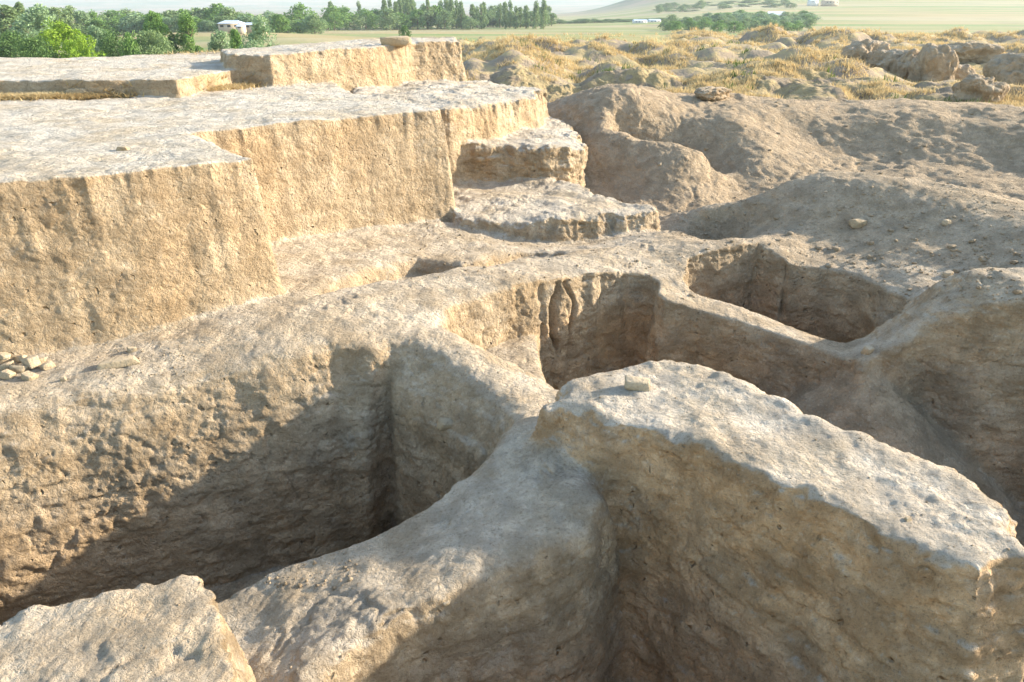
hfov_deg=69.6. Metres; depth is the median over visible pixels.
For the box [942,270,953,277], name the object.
stone
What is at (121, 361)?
stone
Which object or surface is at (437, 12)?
tree
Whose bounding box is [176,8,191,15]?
tree
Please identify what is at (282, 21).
tree
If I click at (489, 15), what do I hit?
tree
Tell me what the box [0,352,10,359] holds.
stone
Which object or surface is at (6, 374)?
stone
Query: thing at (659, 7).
tree
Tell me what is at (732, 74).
green weeds
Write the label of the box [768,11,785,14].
house
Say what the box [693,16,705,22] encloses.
tree
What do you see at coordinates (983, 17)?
terrain
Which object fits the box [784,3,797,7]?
tree
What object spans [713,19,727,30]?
tree
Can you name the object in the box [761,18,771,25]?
tree
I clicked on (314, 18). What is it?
tree
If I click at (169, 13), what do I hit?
tree
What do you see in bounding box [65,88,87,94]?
stone
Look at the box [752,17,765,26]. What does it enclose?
tree
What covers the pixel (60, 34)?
tree
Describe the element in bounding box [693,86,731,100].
rock
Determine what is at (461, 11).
poplar tree
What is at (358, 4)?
poplar tree
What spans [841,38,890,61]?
mud ruin
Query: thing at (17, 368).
stone
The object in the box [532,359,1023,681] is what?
mud brick wall
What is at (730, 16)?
tree
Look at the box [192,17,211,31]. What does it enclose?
tree
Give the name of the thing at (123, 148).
stone
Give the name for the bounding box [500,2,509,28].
poplar tree
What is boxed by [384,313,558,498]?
mud brick wall
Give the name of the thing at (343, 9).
tree
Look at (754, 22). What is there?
tree
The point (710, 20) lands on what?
tree
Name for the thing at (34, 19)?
willow tree
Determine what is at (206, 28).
tree
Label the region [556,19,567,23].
tree
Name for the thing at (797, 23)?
tree
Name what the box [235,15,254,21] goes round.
tree
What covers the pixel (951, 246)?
clod
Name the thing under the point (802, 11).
tree
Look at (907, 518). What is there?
stone
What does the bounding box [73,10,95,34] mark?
tree
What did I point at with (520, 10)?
poplar tree
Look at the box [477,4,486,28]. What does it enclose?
poplar tree
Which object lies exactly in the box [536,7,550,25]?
tree
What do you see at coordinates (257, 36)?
willow tree
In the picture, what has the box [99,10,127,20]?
tree
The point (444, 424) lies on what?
stone
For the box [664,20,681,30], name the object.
tree
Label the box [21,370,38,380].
stone
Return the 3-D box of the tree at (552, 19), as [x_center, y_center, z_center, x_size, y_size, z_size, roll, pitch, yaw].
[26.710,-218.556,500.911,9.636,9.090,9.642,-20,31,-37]
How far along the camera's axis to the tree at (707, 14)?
556.17 m
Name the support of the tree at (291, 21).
on the terrain at (983, 17)
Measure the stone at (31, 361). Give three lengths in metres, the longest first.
0.151 x 0.132 x 0.126 m
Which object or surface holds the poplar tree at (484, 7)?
on the terrain at (983, 17)
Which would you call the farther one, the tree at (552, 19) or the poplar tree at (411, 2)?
the tree at (552, 19)
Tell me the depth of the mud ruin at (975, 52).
51.48 m
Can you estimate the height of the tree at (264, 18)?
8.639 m
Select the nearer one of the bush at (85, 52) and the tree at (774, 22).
the bush at (85, 52)
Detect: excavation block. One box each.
[0,51,237,97]
[0,81,455,363]
[220,37,466,92]
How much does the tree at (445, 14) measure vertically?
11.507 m
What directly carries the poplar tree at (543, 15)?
on the terrain at (983, 17)
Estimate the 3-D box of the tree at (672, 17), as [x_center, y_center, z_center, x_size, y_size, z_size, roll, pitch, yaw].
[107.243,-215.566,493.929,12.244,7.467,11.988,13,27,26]
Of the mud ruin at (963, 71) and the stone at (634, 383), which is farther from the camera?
the mud ruin at (963, 71)
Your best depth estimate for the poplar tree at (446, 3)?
455.06 m
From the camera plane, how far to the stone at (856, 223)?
12.30 m
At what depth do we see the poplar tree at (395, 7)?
422.00 m
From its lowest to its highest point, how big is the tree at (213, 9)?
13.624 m
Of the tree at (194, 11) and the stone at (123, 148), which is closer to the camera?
the stone at (123, 148)
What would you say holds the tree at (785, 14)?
on the terrain at (983, 17)
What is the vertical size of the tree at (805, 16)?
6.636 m
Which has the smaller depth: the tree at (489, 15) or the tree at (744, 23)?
the tree at (744, 23)
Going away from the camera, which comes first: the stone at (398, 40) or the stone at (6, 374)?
the stone at (6, 374)
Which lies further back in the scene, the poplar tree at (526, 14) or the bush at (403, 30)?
the poplar tree at (526, 14)
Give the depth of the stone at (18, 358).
7.94 m
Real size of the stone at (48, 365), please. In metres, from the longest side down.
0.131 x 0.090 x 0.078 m
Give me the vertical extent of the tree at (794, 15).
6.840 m
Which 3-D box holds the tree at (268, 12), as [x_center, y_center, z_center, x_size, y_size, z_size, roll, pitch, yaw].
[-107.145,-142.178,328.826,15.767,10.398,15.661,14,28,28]
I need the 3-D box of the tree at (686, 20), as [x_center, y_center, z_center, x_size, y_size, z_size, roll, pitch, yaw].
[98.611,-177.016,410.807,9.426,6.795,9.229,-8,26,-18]
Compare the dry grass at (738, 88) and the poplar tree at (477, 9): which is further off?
the poplar tree at (477, 9)
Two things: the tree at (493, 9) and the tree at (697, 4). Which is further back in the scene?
the tree at (697, 4)
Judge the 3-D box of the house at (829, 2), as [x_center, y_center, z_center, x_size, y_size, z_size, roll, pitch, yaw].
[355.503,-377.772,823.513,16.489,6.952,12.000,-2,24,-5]
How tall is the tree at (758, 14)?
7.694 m
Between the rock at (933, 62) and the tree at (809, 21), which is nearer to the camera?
the rock at (933, 62)
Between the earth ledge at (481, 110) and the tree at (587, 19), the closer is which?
the earth ledge at (481, 110)
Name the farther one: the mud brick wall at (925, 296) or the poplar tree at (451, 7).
the poplar tree at (451, 7)
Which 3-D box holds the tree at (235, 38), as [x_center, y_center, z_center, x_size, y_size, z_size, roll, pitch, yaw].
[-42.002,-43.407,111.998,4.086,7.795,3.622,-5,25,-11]
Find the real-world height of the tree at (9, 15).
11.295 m
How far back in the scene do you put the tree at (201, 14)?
331.29 m
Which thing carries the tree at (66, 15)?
on the terrain at (983, 17)
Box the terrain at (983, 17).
[0,0,1023,87]
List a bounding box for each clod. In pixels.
[947,245,956,248]
[978,256,987,262]
[1012,290,1022,293]
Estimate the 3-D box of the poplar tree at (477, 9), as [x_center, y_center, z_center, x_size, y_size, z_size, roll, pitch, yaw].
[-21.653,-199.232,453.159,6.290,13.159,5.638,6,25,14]
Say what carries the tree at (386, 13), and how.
on the terrain at (983, 17)
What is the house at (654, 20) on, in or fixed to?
on the terrain at (983, 17)
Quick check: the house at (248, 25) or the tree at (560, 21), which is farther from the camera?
the tree at (560, 21)
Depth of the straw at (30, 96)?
15.13 m
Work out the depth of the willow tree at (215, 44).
115.99 m
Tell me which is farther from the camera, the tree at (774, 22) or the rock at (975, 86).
the tree at (774, 22)
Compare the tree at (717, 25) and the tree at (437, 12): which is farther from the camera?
the tree at (437, 12)
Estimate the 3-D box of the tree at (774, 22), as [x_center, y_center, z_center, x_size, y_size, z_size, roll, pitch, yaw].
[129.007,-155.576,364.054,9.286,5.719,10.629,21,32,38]
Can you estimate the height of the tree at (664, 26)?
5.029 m
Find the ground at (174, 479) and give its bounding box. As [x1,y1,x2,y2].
[0,61,1023,681]
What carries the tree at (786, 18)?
on the terrain at (983, 17)
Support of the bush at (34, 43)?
on the terrain at (983, 17)
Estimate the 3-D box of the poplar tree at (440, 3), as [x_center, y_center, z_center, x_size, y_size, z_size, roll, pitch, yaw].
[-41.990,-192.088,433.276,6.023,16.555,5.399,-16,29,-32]
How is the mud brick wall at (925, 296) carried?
on the ground at (174, 479)
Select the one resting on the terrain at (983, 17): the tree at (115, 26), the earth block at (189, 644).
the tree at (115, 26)
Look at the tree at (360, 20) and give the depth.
410.89 m
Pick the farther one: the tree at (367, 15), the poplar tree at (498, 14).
the poplar tree at (498, 14)
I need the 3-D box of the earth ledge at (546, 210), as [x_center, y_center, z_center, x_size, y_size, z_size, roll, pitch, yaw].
[0.693,-2.625,14.868,4.385,0.679,3.789,0,24,0]
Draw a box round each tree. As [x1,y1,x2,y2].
[0,4,31,52]
[9,3,61,48]
[13,1,31,34]
[35,16,106,57]
[48,6,80,38]
[61,5,84,32]
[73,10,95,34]
[75,20,117,38]
[83,9,105,31]
[86,25,116,56]
[94,15,116,24]
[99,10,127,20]
[100,19,125,33]
[115,8,141,32]
[119,13,143,34]
[131,18,144,33]
[137,10,174,54]
[141,13,170,32]
[160,10,179,31]
[162,17,176,32]
[167,32,180,53]
[168,13,200,31]
[174,12,204,53]
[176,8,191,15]
[189,7,202,18]
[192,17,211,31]
[194,20,215,31]
[198,7,214,23]
[202,3,223,26]
[207,29,230,51]
[213,15,235,31]
[214,6,237,29]
[228,28,243,48]
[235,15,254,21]
[239,16,279,48]
[254,14,273,31]
[259,10,284,31]
[266,14,290,32]
[270,16,294,32]
[283,2,317,33]
[289,20,305,33]
[296,15,326,33]
[300,13,328,33]
[319,4,351,30]
[330,5,359,29]
[340,13,366,29]
[355,0,362,27]
[355,8,380,28]
[363,8,390,28]
[375,7,400,29]
[380,0,388,27]
[386,12,412,29]
[387,0,392,28]
[393,0,399,28]
[397,0,403,28]
[400,13,418,28]
[401,0,405,25]
[404,0,411,28]
[407,9,427,28]
[409,0,414,11]
[418,6,441,28]
[424,0,433,28]
[432,5,446,28]
[435,8,455,28]
[438,0,443,27]
[443,0,449,18]
[447,0,455,27]
[451,8,465,27]
[456,0,465,28]
[462,18,481,29]
[469,4,476,28]
[475,6,479,27]
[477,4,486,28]
[478,9,495,26]
[480,2,488,28]
[487,5,500,25]
[487,16,504,26]
[495,3,502,27]
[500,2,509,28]
[506,0,512,27]
[511,6,519,28]
[518,7,523,27]
[522,5,530,28]
[529,11,539,26]
[531,1,539,28]
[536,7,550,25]
[539,0,547,28]
[540,5,551,25]
[546,13,558,25]
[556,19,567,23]
[582,18,591,22]
[654,4,664,12]
[657,19,669,29]
[661,21,671,30]
[662,2,672,7]
[662,14,680,20]
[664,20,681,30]
[670,2,679,6]
[670,20,687,31]
[676,5,686,11]
[677,4,690,8]
[681,17,696,29]
[684,20,698,29]
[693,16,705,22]
[694,0,705,8]
[697,19,713,29]
[698,17,712,26]
[702,12,715,17]
[709,22,724,31]
[711,16,730,21]
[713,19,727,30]
[718,3,728,8]
[725,21,745,32]
[726,14,737,20]
[735,20,749,30]
[738,12,752,21]
[740,17,753,28]
[748,20,763,29]
[752,12,768,18]
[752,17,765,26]
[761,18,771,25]
[764,20,782,27]
[768,3,783,6]
[770,14,781,23]
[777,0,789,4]
[777,16,790,22]
[777,19,788,27]
[778,12,793,21]
[781,22,798,30]
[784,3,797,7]
[787,13,800,20]
[790,16,804,24]
[792,21,805,30]
[796,10,807,15]
[801,14,816,19]
[803,18,816,29]
[806,14,821,22]
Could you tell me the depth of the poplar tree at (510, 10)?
456.45 m
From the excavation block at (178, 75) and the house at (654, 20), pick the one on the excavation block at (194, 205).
the excavation block at (178, 75)
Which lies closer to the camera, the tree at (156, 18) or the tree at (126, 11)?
the tree at (156, 18)
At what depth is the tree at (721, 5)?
774.99 m
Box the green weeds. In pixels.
[513,33,990,102]
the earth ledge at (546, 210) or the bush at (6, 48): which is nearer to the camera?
the earth ledge at (546, 210)
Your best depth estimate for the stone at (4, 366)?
7.81 m
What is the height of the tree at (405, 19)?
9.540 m
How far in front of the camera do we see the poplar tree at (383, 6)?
417.99 m
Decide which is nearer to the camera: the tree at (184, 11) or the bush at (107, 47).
the bush at (107, 47)
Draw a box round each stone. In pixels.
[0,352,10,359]
[0,361,14,371]
[0,369,15,379]
[9,364,28,372]
[15,355,26,361]
[20,355,41,368]
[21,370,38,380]
[39,357,45,362]
[40,361,55,370]
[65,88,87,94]
[96,355,139,369]
[116,146,129,150]
[127,347,136,352]
[380,36,411,45]
[437,418,452,430]
[624,375,649,391]
[849,217,866,228]
[860,345,873,354]
[904,516,911,521]
[941,219,950,225]
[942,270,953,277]
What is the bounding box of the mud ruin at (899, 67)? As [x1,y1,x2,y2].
[888,48,918,80]
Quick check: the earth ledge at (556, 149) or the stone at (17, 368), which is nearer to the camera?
the stone at (17, 368)
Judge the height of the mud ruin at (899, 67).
2.501 m
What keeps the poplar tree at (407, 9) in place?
on the terrain at (983, 17)
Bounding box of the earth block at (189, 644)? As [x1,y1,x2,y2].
[0,574,255,681]
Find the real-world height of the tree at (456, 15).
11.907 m
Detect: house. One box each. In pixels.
[217,20,244,32]
[236,24,246,33]
[244,22,266,32]
[632,19,647,22]
[647,19,660,21]
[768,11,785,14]
[807,0,818,5]
[821,0,838,5]
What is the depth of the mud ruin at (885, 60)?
39.77 m
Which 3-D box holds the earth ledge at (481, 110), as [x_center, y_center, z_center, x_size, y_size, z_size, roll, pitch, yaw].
[-1.598,-5.593,19.258,4.974,1.930,7.417,16,29,31]
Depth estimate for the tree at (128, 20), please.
314.66 m
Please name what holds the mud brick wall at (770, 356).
on the ground at (174, 479)
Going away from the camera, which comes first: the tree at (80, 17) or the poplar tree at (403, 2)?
the tree at (80, 17)
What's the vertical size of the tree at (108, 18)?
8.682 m
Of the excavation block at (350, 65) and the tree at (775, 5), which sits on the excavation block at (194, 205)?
the excavation block at (350, 65)
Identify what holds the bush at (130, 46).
on the terrain at (983, 17)
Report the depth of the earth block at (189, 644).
4.21 m
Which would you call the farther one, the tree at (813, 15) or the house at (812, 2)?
the house at (812, 2)
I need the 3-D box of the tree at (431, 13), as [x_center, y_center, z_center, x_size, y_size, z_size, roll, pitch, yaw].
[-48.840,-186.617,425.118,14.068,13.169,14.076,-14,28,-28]
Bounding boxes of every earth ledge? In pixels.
[352,79,549,183]
[450,177,660,243]
[459,117,587,186]
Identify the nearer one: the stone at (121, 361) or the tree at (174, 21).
the stone at (121, 361)
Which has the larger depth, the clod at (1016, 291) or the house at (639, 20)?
the house at (639, 20)
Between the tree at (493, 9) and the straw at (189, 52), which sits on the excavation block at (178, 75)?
the straw at (189, 52)
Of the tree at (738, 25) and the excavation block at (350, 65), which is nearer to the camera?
the excavation block at (350, 65)
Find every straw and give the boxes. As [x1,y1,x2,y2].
[0,72,265,100]
[152,49,219,55]
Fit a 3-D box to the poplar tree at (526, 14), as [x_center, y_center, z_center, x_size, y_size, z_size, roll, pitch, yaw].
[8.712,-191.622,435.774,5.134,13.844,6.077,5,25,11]
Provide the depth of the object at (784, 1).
828.12 m
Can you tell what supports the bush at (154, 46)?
on the terrain at (983, 17)
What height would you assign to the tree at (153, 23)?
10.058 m
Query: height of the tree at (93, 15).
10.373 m
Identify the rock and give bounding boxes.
[693,86,731,100]
[907,43,958,81]
[950,74,1009,102]
[982,53,1023,84]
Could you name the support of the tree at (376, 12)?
on the terrain at (983, 17)
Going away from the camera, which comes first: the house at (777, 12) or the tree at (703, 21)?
the tree at (703, 21)
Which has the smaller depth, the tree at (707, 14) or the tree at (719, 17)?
the tree at (719, 17)
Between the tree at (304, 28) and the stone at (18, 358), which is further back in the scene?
the tree at (304, 28)
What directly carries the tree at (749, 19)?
on the terrain at (983, 17)
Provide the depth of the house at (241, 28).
226.02 m
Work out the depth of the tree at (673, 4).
942.54 m
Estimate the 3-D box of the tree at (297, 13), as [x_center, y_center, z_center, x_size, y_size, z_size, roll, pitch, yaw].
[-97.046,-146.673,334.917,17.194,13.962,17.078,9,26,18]
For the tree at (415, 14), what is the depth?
419.55 m
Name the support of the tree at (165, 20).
on the terrain at (983, 17)
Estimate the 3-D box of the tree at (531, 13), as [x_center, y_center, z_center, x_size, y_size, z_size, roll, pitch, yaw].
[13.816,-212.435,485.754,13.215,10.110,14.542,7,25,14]
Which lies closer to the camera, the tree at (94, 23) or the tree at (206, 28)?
the tree at (94, 23)
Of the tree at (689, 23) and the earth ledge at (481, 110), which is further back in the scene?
the tree at (689, 23)
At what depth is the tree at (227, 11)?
303.80 m
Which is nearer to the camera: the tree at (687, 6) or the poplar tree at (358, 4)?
the poplar tree at (358, 4)
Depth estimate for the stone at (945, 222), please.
11.72 m
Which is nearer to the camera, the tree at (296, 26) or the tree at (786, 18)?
the tree at (296, 26)
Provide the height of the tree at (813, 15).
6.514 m
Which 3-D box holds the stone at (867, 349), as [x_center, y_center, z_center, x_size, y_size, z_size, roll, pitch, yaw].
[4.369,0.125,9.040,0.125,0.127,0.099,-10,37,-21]
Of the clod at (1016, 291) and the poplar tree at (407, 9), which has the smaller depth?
the clod at (1016, 291)
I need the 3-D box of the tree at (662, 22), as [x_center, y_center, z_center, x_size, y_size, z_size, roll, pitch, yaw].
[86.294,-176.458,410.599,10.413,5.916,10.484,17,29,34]
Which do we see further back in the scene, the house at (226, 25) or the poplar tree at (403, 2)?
the poplar tree at (403, 2)
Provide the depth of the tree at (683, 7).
768.03 m
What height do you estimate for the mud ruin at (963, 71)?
1.777 m
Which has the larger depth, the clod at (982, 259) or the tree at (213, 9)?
the tree at (213, 9)
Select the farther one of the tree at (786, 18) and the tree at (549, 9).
the tree at (549, 9)
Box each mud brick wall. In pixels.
[0,235,800,388]
[218,410,621,681]
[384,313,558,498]
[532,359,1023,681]
[648,280,878,426]
[874,267,1002,350]
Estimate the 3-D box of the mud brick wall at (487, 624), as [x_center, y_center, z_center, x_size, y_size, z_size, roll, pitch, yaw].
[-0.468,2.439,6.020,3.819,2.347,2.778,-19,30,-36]
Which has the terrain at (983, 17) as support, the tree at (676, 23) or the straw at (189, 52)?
the tree at (676, 23)
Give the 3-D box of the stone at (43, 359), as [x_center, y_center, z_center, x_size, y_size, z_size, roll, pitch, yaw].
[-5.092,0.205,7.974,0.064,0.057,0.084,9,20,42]
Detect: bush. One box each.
[0,30,35,57]
[12,34,60,57]
[61,33,96,57]
[98,28,131,56]
[118,30,141,55]
[134,30,175,54]
[398,25,411,35]
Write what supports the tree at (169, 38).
on the terrain at (983, 17)
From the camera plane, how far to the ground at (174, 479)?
9.03 m
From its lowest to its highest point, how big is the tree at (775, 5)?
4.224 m
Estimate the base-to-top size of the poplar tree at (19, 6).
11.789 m
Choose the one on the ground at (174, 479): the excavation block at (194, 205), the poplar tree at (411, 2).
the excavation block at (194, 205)
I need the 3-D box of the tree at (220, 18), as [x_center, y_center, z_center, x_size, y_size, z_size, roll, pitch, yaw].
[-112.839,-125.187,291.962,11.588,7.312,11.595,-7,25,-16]
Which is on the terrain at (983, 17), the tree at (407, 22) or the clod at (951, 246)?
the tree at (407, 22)
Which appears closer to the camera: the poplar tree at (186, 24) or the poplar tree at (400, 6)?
the poplar tree at (186, 24)
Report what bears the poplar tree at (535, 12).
on the terrain at (983, 17)
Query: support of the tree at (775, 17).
on the terrain at (983, 17)
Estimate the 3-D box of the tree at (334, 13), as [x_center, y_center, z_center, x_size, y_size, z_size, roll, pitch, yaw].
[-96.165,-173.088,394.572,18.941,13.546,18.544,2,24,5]
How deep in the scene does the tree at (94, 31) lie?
124.10 m
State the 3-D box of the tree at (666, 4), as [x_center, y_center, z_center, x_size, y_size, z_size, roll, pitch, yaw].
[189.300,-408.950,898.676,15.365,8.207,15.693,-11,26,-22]
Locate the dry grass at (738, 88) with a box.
[461,22,1023,106]
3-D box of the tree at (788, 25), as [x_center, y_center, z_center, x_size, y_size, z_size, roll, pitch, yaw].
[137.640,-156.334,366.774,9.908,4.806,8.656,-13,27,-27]
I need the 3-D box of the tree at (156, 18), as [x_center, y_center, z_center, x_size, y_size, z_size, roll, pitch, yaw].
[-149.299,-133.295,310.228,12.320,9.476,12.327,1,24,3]
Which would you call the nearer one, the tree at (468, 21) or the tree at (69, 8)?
the tree at (69, 8)
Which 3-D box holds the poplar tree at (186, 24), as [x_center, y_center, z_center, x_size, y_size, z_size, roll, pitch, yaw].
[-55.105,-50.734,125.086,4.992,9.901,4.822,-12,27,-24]
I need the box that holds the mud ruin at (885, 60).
[863,49,908,71]
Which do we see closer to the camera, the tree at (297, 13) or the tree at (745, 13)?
the tree at (297, 13)
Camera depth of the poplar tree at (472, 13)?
432.09 m
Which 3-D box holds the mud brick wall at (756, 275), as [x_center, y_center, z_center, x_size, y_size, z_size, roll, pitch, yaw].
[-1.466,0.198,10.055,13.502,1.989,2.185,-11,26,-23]
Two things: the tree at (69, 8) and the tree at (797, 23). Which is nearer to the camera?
the tree at (69, 8)
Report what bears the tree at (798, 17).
on the terrain at (983, 17)
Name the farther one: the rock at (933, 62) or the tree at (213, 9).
the tree at (213, 9)
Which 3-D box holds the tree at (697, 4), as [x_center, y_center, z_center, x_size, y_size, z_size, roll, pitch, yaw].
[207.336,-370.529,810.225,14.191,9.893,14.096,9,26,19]
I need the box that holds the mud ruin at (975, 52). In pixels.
[947,41,1004,63]
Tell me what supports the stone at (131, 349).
on the mud brick wall at (756, 275)
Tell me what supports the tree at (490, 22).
on the terrain at (983, 17)
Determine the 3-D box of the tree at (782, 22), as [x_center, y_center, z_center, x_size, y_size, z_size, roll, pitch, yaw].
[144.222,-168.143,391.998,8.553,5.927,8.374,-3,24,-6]
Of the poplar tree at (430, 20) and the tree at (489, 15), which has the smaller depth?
the poplar tree at (430, 20)
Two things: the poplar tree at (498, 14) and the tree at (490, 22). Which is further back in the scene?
the tree at (490, 22)
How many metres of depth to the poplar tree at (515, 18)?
437.23 m
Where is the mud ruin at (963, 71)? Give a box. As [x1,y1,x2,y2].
[955,64,975,80]
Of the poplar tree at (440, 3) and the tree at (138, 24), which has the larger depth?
the poplar tree at (440, 3)
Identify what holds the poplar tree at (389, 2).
on the terrain at (983, 17)

